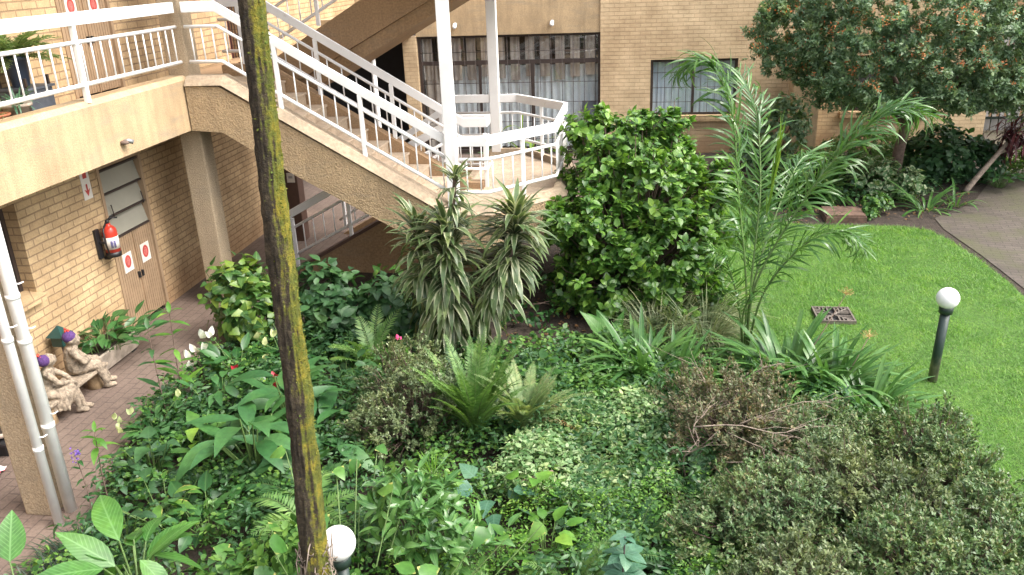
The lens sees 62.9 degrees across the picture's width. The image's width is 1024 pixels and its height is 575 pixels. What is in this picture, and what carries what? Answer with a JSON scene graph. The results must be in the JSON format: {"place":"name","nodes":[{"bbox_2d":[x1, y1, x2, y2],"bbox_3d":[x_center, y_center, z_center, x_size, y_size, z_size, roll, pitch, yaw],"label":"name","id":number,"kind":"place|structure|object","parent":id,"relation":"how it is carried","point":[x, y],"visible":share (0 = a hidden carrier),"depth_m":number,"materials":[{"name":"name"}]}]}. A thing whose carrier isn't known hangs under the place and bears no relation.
{"place":"outdoors","nodes":[
{"label":"outdoors","id":0,"kind":"place"},
{"bbox_2d":[0,154,581,574],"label":"walkway","id":1,"kind":"structure","parent":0,"point":[73,423],"depth_m":9.27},
{"bbox_2d":[0,294,64,526],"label":"drainpipe","id":2,"kind":"object","parent":1,"relation":"on","point":[7,341],"visible":0.98,"depth_m":6.65,"materials":[{"name":"white metal"}]},
{"bbox_2d":[0,224,76,512],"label":"drainpipe","id":3,"kind":"object","parent":1,"relation":"on","point":[12,296],"visible":1,"depth_m":6.74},
{"bbox_2d":[81,327,139,368],"bbox_3d":[-4.778,0.761,9.954,0.347,0.274,0.847,1,22,8],"label":"planter trough","id":4,"kind":"object","parent":1,"relation":"on","point":[113,357],"visible":0.29,"depth_m":9.83,"materials":[{"name":"concrete"}]},
{"bbox_2d":[78,300,168,354],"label":"house plant","id":5,"kind":"object","parent":4,"relation":"in","point":[100,339],"visible":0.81,"depth_m":9.91,"materials":[{"name":"green plant"}]},
{"bbox_2d":[184,0,575,272],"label":"staircase","id":6,"kind":"structure","parent":1,"relation":"on","point":[326,157],"depth_m":11.11,"materials":[{"name":"paint"}]},
{"bbox_2d":[267,0,336,38],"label":"stair railing","id":7,"kind":"object","parent":6,"relation":"on","point":[316,13],"visible":0.62,"depth_m":11.41,"materials":[{"name":"white metal"}]},
{"bbox_2d":[179,0,446,191],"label":"stair railing","id":8,"kind":"object","parent":6,"relation":"on","point":[361,92],"visible":0.9,"depth_m":10.16,"materials":[{"name":"white metal"}]},
{"bbox_2d":[214,0,490,186],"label":"stair railing","id":9,"kind":"object","parent":6,"relation":"on","point":[472,120],"visible":0.66,"depth_m":11.31,"materials":[{"name":"white metal"}]},
{"bbox_2d":[289,123,442,266],"bbox_3d":[-2.168,-1.348,12.240,2.821,2.240,0.050,1,22,8],"label":"stair railing","id":10,"kind":"object","parent":6,"relation":"on","point":[315,199],"visible":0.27,"depth_m":12.42,"materials":[{"name":"white metal"}]},
{"bbox_2d":[454,94,567,194],"bbox_3d":[0.035,-2.081,11.937,1.679,0.882,3.518,-4,21,-4],"label":"landing railing","id":11,"kind":"object","parent":6,"relation":"on","point":[541,130],"visible":0.86,"depth_m":10.82,"materials":[{"name":"white metal"}]},
{"bbox_2d":[51,134,1023,574],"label":"ground","id":12,"kind":"structure","parent":0,"point":[893,216],"depth_m":10.09,"materials":[{"name":"soil"}]},
{"bbox_2d":[0,510,25,574],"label":"leaf","id":13,"kind":"object","parent":12,"relation":"on","point":[12,537],"visible":1,"depth_m":5.13,"materials":[{"name":"green plant"}]},
{"bbox_2d":[4,510,145,574],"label":"plant","id":14,"kind":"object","parent":12,"relation":"on","point":[63,550],"depth_m":6.62,"materials":[{"name":"green plant"}]},
{"bbox_2d":[93,498,178,568],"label":"leafy plant","id":15,"kind":"object","parent":12,"relation":"on","point":[144,514],"visible":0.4,"depth_m":6.61,"materials":[{"name":"green plant"}]},
{"bbox_2d":[89,470,201,530],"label":"leafy plant","id":16,"kind":"object","parent":12,"relation":"on","point":[157,510],"visible":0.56,"depth_m":6.79,"materials":[{"name":"green plant"}]},
{"bbox_2d":[111,426,180,482],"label":"leafy plant","id":17,"kind":"object","parent":12,"relation":"on","point":[139,453],"visible":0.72,"depth_m":7.42,"materials":[{"name":"green plant"}]},
{"bbox_2d":[111,389,189,446],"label":"peace lily","id":18,"kind":"object","parent":12,"relation":"on","point":[133,430],"visible":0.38,"depth_m":8.08,"materials":[{"name":"green plant"}]},
{"bbox_2d":[129,317,186,416],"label":"tall stalk plant","id":19,"kind":"object","parent":12,"relation":"on","point":[149,381],"visible":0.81,"depth_m":8.30,"materials":[{"name":"green plant"}]},
{"bbox_2d":[146,301,204,411],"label":"tall stalk plant","id":20,"kind":"object","parent":12,"relation":"on","point":[187,378],"visible":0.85,"depth_m":8.41,"materials":[{"name":"green plant"}]},
{"bbox_2d":[0,0,353,515],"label":"apartment building","id":21,"kind":"structure","parent":12,"relation":"on","point":[176,192],"depth_m":10.03,"materials":[{"name":"yellow brick"}]},
{"bbox_2d":[0,209,46,311],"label":"window","id":22,"kind":"structure","parent":21,"relation":"in","point":[29,299],"depth_m":8.90,"materials":[{"name":"clear glass"}]},
{"bbox_2d":[0,74,55,110],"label":"plant stand","id":23,"kind":"object","parent":21,"relation":"on","point":[47,101],"visible":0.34,"depth_m":8.48,"materials":[{"name":"grey metal"}]},
{"bbox_2d":[3,56,30,87],"bbox_3d":[-4.964,-2.171,8.419,0.248,0.300,0.245,1,22,8],"label":"plant pot","id":24,"kind":"object","parent":23,"relation":"on","point":[23,66],"visible":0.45,"depth_m":8.36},
{"bbox_2d":[0,29,75,72],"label":"potted fern","id":25,"kind":"object","parent":24,"relation":"in","point":[20,42],"visible":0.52,"depth_m":8.24,"materials":[{"name":"green plant"}]},
{"bbox_2d":[54,0,125,98],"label":"door","id":26,"kind":"structure","parent":21,"relation":"in","point":[84,31],"depth_m":10.00,"materials":[{"name":"beige wood"}]},
{"bbox_2d":[0,2,182,107],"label":"balcony railing","id":27,"kind":"object","parent":21,"relation":"on","point":[70,20],"visible":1,"depth_m":8.43,"materials":[{"name":"white metal"}]},
{"bbox_2d":[92,215,121,258],"bbox_3d":[-4.870,-0.594,10.084,0.207,0.546,0.256,1,22,8],"label":"fire extinguisher","id":28,"kind":"object","parent":21,"relation":"attached to","point":[110,242],"visible":1,"depth_m":10.05,"materials":[{"name":"red metal"}]},
{"bbox_2d":[95,151,169,325],"bbox_3d":[-5.008,-0.602,10.827,0.323,2.170,0.950,1,22,8],"label":"door","id":29,"kind":"structure","parent":21,"relation":"in","point":[122,197],"depth_m":10.83,"materials":[{"name":"brown wood"}]},
{"bbox_2d":[108,386,260,533],"bbox_3d":[-3.042,1.514,7.623,1.263,0.514,2.259,-2,21,0],"label":"ground cover","id":30,"kind":"object","parent":12,"relation":"on","point":[194,499],"visible":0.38,"depth_m":7.32,"materials":[{"name":"green plant"}]},
{"bbox_2d":[170,410,225,457],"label":"leafy plant","id":31,"kind":"object","parent":12,"relation":"on","point":[191,432],"visible":0.39,"depth_m":7.81,"materials":[{"name":"green plant"}]},
{"bbox_2d":[148,471,259,552],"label":"leafy plant","id":32,"kind":"object","parent":12,"relation":"on","point":[204,484],"visible":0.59,"depth_m":6.74,"materials":[{"name":"green plant"}]},
{"bbox_2d":[169,366,252,426],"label":"leafy plant","id":33,"kind":"object","parent":12,"relation":"on","point":[217,396],"visible":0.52,"depth_m":8.41,"materials":[{"name":"green plant"}]},
{"bbox_2d":[183,326,279,387],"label":"peace lily","id":34,"kind":"object","parent":12,"relation":"on","point":[208,350],"visible":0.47,"depth_m":9.37,"materials":[{"name":"green plant"}]},
{"bbox_2d":[197,251,276,346],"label":"shrub","id":35,"kind":"object","parent":12,"relation":"on","point":[237,316],"visible":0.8,"depth_m":9.97,"materials":[{"name":"green plant"}]},
{"bbox_2d":[175,395,326,481],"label":"ginger plant","id":36,"kind":"object","parent":12,"relation":"on","point":[267,445],"visible":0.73,"depth_m":7.27,"materials":[{"name":"green plant"}]},
{"bbox_2d":[179,513,363,574],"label":"shrub","id":37,"kind":"object","parent":12,"relation":"on","point":[287,534],"visible":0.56,"depth_m":5.75,"materials":[{"name":"green plant"}]},
{"bbox_2d":[238,0,337,574],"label":"tree trunk","id":38,"kind":"object","parent":12,"relation":"on","point":[313,555],"visible":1,"depth_m":4.21,"materials":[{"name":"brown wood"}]},
{"bbox_2d":[227,355,348,435],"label":"ginger plant","id":39,"kind":"object","parent":12,"relation":"on","point":[265,397],"visible":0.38,"depth_m":7.99,"materials":[{"name":"green plant"}]},
{"bbox_2d":[232,386,378,480],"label":"leafy plant","id":40,"kind":"object","parent":12,"relation":"on","point":[329,398],"visible":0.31,"depth_m":7.54,"materials":[{"name":"green plant"}]},
{"bbox_2d":[295,254,367,355],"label":"shrub","id":41,"kind":"object","parent":12,"relation":"on","point":[319,305],"visible":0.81,"depth_m":9.82,"materials":[{"name":"green plant"}]},
{"bbox_2d":[326,525,355,574],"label":"garden lamp","id":42,"kind":"object","parent":12,"relation":"on","point":[344,541],"visible":0.77,"depth_m":5.18,"materials":[{"name":"white glass"}]},
{"bbox_2d":[314,347,385,397],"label":"leafy plant","id":43,"kind":"object","parent":12,"relation":"on","point":[360,352],"visible":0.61,"depth_m":8.92,"materials":[{"name":"green plant"}]},
{"bbox_2d":[213,443,544,574],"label":"pothos vine","id":44,"kind":"object","parent":12,"relation":"on","point":[482,535],"visible":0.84,"depth_m":5.85,"materials":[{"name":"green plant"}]},
{"bbox_2d":[329,304,433,380],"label":"fern","id":45,"kind":"object","parent":12,"relation":"on","point":[371,338],"visible":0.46,"depth_m":9.41,"materials":[{"name":"green plant"}]},
{"bbox_2d":[353,270,423,341],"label":"shrub","id":46,"kind":"object","parent":12,"relation":"on","point":[377,291],"visible":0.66,"depth_m":9.89,"materials":[{"name":"green plant"}]},
{"bbox_2d":[335,330,468,467],"bbox_3d":[-0.940,1.041,8.016,1.316,1.050,1.614,1,22,8],"label":"azalea","id":47,"kind":"object","parent":12,"relation":"on","point":[388,396],"visible":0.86,"depth_m":7.75,"materials":[{"name":"green plant"}]},
{"bbox_2d":[357,453,505,574],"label":"shrub","id":48,"kind":"object","parent":12,"relation":"on","point":[440,493],"visible":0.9,"depth_m":5.91,"materials":[{"name":"green plant"}]},
{"bbox_2d":[402,326,527,440],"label":"fern","id":49,"kind":"object","parent":12,"relation":"on","point":[473,401],"visible":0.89,"depth_m":7.67,"materials":[{"name":"green plant"}]},
{"bbox_2d":[381,151,558,368],"bbox_3d":[-0.452,-0.045,9.280,2.030,3.018,1.148,1,22,8],"label":"dracaena","id":50,"kind":"object","parent":12,"relation":"on","point":[445,306],"visible":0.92,"depth_m":9.01,"materials":[{"name":"green plant"}]},
{"bbox_2d":[447,463,537,535],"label":"arum plant","id":51,"kind":"object","parent":12,"relation":"on","point":[468,471],"visible":0.77,"depth_m":6.68,"materials":[{"name":"green plant"}]},
{"bbox_2d":[460,512,557,574],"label":"leafy plant","id":52,"kind":"object","parent":12,"relation":"on","point":[511,521],"visible":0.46,"depth_m":6.20,"materials":[{"name":"green plant"}]},
{"bbox_2d":[3,313,1017,574],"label":"ground cover","id":53,"kind":"object","parent":12,"relation":"on","point":[391,459],"visible":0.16,"depth_m":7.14,"materials":[{"name":"green plant"}]},
{"bbox_2d":[38,495,207,574],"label":"dieffenbachia","id":54,"kind":"object","parent":53,"relation":"on","point":[93,555],"visible":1,"depth_m":5.57,"materials":[{"name":"green plant"}]},
{"bbox_2d":[235,435,348,520],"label":"fern","id":55,"kind":"object","parent":53,"relation":"on","point":[268,488],"visible":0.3,"depth_m":7.04,"materials":[{"name":"green plant"}]},
{"bbox_2d":[249,470,354,548],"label":"fern","id":56,"kind":"object","parent":53,"relation":"on","point":[276,517],"visible":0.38,"depth_m":6.49,"materials":[{"name":"green plant"}]},
{"bbox_2d":[474,358,592,429],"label":"fern","id":57,"kind":"object","parent":12,"relation":"on","point":[520,411],"visible":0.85,"depth_m":7.82,"materials":[{"name":"green plant"}]},
{"bbox_2d":[491,505,586,572],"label":"leafy plant","id":58,"kind":"object","parent":12,"relation":"on","point":[565,537],"visible":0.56,"depth_m":6.32,"materials":[{"name":"green plant"}]},
{"bbox_2d":[501,267,620,327],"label":"shrub","id":59,"kind":"object","parent":12,"relation":"on","point":[547,315],"visible":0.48,"depth_m":10.63,"materials":[{"name":"green plant"}]},
{"bbox_2d":[471,319,658,422],"bbox_3d":[0.549,0.887,8.941,2.102,0.472,1.962,1,22,8],"label":"ground cover","id":60,"kind":"object","parent":12,"relation":"on","point":[608,337],"visible":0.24,"depth_m":9.30,"materials":[{"name":"green plant"}]},
{"bbox_2d":[518,528,614,574],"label":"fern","id":61,"kind":"object","parent":12,"relation":"on","point":[587,562],"visible":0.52,"depth_m":6.00,"materials":[{"name":"green plant"}]},
{"bbox_2d":[373,461,765,574],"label":"ground cover","id":62,"kind":"object","parent":12,"relation":"on","point":[581,530],"visible":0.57,"depth_m":6.42,"materials":[{"name":"green plant"}]},
{"bbox_2d":[483,384,682,526],"bbox_3d":[0.774,1.390,7.478,1.547,0.475,2.018,6,23,19],"label":"ground cover","id":63,"kind":"object","parent":12,"relation":"on","point":[529,439],"visible":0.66,"depth_m":7.27,"materials":[{"name":"green plant"}]},
{"bbox_2d":[580,309,638,346],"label":"broadleaf plant","id":64,"kind":"object","parent":12,"relation":"on","point":[596,323],"visible":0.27,"depth_m":9.64,"materials":[{"name":"green plant"}]},
{"bbox_2d":[601,530,646,574],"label":"palmate plant","id":65,"kind":"object","parent":12,"relation":"on","point":[623,555],"visible":1,"depth_m":5.43,"materials":[{"name":"green plant"}]},
{"bbox_2d":[567,493,703,573],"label":"fern","id":66,"kind":"object","parent":12,"relation":"on","point":[659,526],"visible":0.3,"depth_m":6.38,"materials":[{"name":"green plant"}]},
{"bbox_2d":[537,97,742,323],"bbox_3d":[1.677,-1.088,11.096,2.602,2.622,3.305,1,22,8],"label":"bush","id":67,"kind":"object","parent":12,"relation":"on","point":[625,221],"visible":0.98,"depth_m":10.43,"materials":[{"name":"green plant"}]},
{"bbox_2d":[570,303,714,395],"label":"strap plant","id":68,"kind":"object","parent":12,"relation":"on","point":[639,332],"visible":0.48,"depth_m":9.03,"materials":[{"name":"green plant"}]},
{"bbox_2d":[606,287,717,347],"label":"grass tuft","id":69,"kind":"object","parent":12,"relation":"on","point":[650,318],"visible":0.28,"depth_m":9.99,"materials":[{"name":"green plant"}]},
{"bbox_2d":[620,323,739,411],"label":"strap plant","id":70,"kind":"object","parent":12,"relation":"on","point":[685,353],"visible":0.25,"depth_m":8.92,"materials":[{"name":"green plant"}]},
{"bbox_2d":[621,279,738,346],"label":"grass tuft","id":71,"kind":"object","parent":12,"relation":"on","point":[687,305],"visible":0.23,"depth_m":10.03,"materials":[{"name":"green plant"}]},
{"bbox_2d":[645,445,740,521],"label":"fern","id":72,"kind":"object","parent":12,"relation":"on","point":[702,475],"visible":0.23,"depth_m":6.97,"materials":[{"name":"green plant"}]},
{"bbox_2d":[646,281,760,364],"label":"grass tuft","id":73,"kind":"object","parent":12,"relation":"on","point":[721,329],"visible":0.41,"depth_m":9.85,"materials":[{"name":"green plant"}]},
{"bbox_2d":[673,264,782,336],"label":"grass tuft","id":74,"kind":"object","parent":12,"relation":"on","point":[735,310],"visible":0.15,"depth_m":10.35,"materials":[{"name":"green plant"}]},
{"bbox_2d":[638,339,866,486],"bbox_3d":[2.021,1.199,7.338,1.582,1.092,2.125,-15,25,-30],"label":"azalea","id":75,"kind":"object","parent":12,"relation":"on","point":[753,399],"visible":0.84,"depth_m":7.21,"materials":[{"name":"brown plant"}]},
{"bbox_2d":[660,441,852,574],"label":"azalea","id":76,"kind":"object","parent":12,"relation":"on","point":[740,493],"visible":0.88,"depth_m":6.09,"materials":[{"name":"green plant"}]},
{"bbox_2d":[729,91,813,168],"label":"shrub","id":77,"kind":"object","parent":12,"relation":"on","point":[797,124],"visible":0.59,"depth_m":16.91,"materials":[{"name":"green plant"}]},
{"bbox_2d":[701,287,875,415],"bbox_3d":[2.868,0.751,8.818,1.941,1.273,1.883,1,22,8],"label":"strap plant","id":78,"kind":"object","parent":12,"relation":"on","point":[770,346],"visible":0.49,"depth_m":8.95,"materials":[{"name":"green plant"}]},
{"bbox_2d":[730,152,848,215],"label":"strap plant","id":79,"kind":"object","parent":12,"relation":"on","point":[794,198],"visible":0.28,"depth_m":14.98,"materials":[{"name":"green plant"}]},
{"bbox_2d":[691,510,890,574],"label":"azalea","id":80,"kind":"object","parent":12,"relation":"on","point":[789,561],"visible":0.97,"depth_m":5.35,"materials":[{"name":"green plant"}]},
{"bbox_2d":[662,37,949,344],"bbox_3d":[3.060,-1.019,9.172,2.949,3.390,2.252,-12,23,-23],"label":"palm tree","id":81,"kind":"object","parent":12,"relation":"on","point":[689,65],"visible":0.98,"depth_m":8.83,"materials":[{"name":"green plant"}]},
{"bbox_2d":[749,150,869,207],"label":"strap plant","id":82,"kind":"object","parent":12,"relation":"on","point":[828,196],"visible":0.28,"depth_m":15.05,"materials":[{"name":"green plant"}]},
{"bbox_2d":[751,390,906,501],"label":"azalea","id":83,"kind":"object","parent":12,"relation":"on","point":[839,417],"visible":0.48,"depth_m":7.03,"materials":[{"name":"green plant"}]},
{"bbox_2d":[756,322,914,425],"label":"strap plant","id":84,"kind":"object","parent":12,"relation":"on","point":[866,368],"visible":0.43,"depth_m":8.51,"materials":[{"name":"green plant"}]},
{"bbox_2d":[819,206,866,222],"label":"brick block","id":85,"kind":"structure","parent":12,"relation":"on","point":[856,214],"depth_m":14.01,"materials":[{"name":"brown brick"}]},
{"bbox_2d":[748,143,966,205],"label":"ground cover","id":86,"kind":"object","parent":12,"relation":"on","point":[852,195],"visible":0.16,"depth_m":15.54,"materials":[{"name":"green plant"}]},
{"bbox_2d":[810,124,919,174],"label":"shrub","id":87,"kind":"object","parent":12,"relation":"on","point":[891,139],"visible":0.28,"depth_m":16.60,"materials":[{"name":"green plant"}]},
{"bbox_2d":[856,190,894,219],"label":"shrub","id":88,"kind":"object","parent":12,"relation":"on","point":[873,206],"visible":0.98,"depth_m":14.20,"materials":[{"name":"green plant"}]},
{"bbox_2d":[804,353,947,437],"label":"strap plant","id":89,"kind":"object","parent":12,"relation":"on","point":[896,389],"visible":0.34,"depth_m":8.18,"materials":[{"name":"green plant"}]},
{"bbox_2d":[739,0,1023,179],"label":"flowering tree","id":90,"kind":"object","parent":12,"relation":"on","point":[830,68],"visible":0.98,"depth_m":13.91,"materials":[{"name":"green plant"}]},
{"bbox_2d":[778,418,985,561],"bbox_3d":[2.730,1.573,6.303,1.526,1.050,1.156,17,29,40],"label":"azalea","id":91,"kind":"object","parent":12,"relation":"on","point":[861,483],"visible":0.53,"depth_m":6.19,"materials":[{"name":"green plant"}]},
{"bbox_2d":[847,154,933,201],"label":"variegated shrub","id":92,"kind":"object","parent":12,"relation":"on","point":[910,181],"visible":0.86,"depth_m":15.00,"materials":[{"name":"green plant"}]},
{"bbox_2d":[815,483,1023,574],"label":"azalea","id":93,"kind":"object","parent":12,"relation":"on","point":[951,543],"visible":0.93,"depth_m":5.45,"materials":[{"name":"green plant"}]},
{"bbox_2d":[881,179,966,217],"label":"strap plant","id":94,"kind":"object","parent":12,"relation":"on","point":[937,197],"visible":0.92,"depth_m":14.51,"materials":[{"name":"green plant"}]},
{"bbox_2d":[854,390,1023,519],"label":"azalea","id":95,"kind":"object","parent":12,"relation":"on","point":[949,446],"visible":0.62,"depth_m":6.81,"materials":[{"name":"green plant"}]},
{"bbox_2d":[901,122,1012,184],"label":"shrub","id":96,"kind":"object","parent":12,"relation":"on","point":[938,156],"visible":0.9,"depth_m":15.73,"materials":[{"name":"green plant"}]},
{"bbox_2d":[922,468,1023,574],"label":"azalea","id":97,"kind":"object","parent":12,"relation":"on","point":[986,493],"visible":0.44,"depth_m":6.05,"materials":[{"name":"green plant"}]},
{"bbox_2d":[962,110,1023,192],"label":"cordyline","id":98,"kind":"object","parent":12,"relation":"on","point":[1011,136],"visible":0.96,"depth_m":15.31,"materials":[{"name":"red plant"}]},
{"bbox_2d":[316,0,995,156],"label":"apartment building","id":99,"kind":"structure","parent":0,"point":[578,55],"depth_m":18.93,"materials":[{"name":"yellow brick"}]},
{"bbox_2d":[417,32,599,152],"bbox_3d":[-0.016,-4.608,19.777,4.220,2.750,0.728,1,22,8],"label":"sliding door","id":100,"kind":"structure","parent":99,"relation":"in","point":[565,67],"depth_m":19.54,"materials":[{"name":"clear glass"}]},
{"bbox_2d":[650,58,737,120],"bbox_3d":[4.091,-4.506,18.980,1.940,1.360,0.640,1,22,8],"label":"window","id":101,"kind":"structure","parent":99,"relation":"in","point":[661,95],"depth_m":18.99,"materials":[{"name":"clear glass"}]},
{"bbox_2d":[695,178,1023,573],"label":"lawn","id":102,"kind":"structure","parent":0,"point":[921,383],"depth_m":10.29,"materials":[{"name":"green plant"}]},
{"bbox_2d":[811,306,856,324],"bbox_3d":[3.993,0.351,10.408,0.450,0.062,0.450,1,22,8],"label":"drain grate","id":103,"kind":"object","parent":102,"relation":"on","point":[843,315],"visible":0.85,"depth_m":10.38,"materials":[{"name":"grey metal"}]},
{"bbox_2d":[927,287,959,382],"bbox_3d":[4.428,0.507,8.634,0.222,1.078,0.222,1,22,8],"label":"garden lamp","id":104,"kind":"object","parent":102,"relation":"on","point":[947,299],"visible":1,"depth_m":8.54,"materials":[{"name":"grey metal"}]},
{"bbox_2d":[935,133,1023,287],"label":"driveway","id":105,"kind":"structure","parent":0,"point":[991,229],"depth_m":13.59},
{"bbox_3d":[13.087,-5.083,19.328,0.330,3.000,0.300,1,22,8],"label":"gate pillar","id":106,"kind":"object","parent":105,"relation":"on","visible":0},
{"bbox_2d":[983,20,1023,132],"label":"slatted gate","id":107,"kind":"structure","parent":106,"relation":"attached to","point":[992,120],"depth_m":20.02,"materials":[{"name":"grey metal"}]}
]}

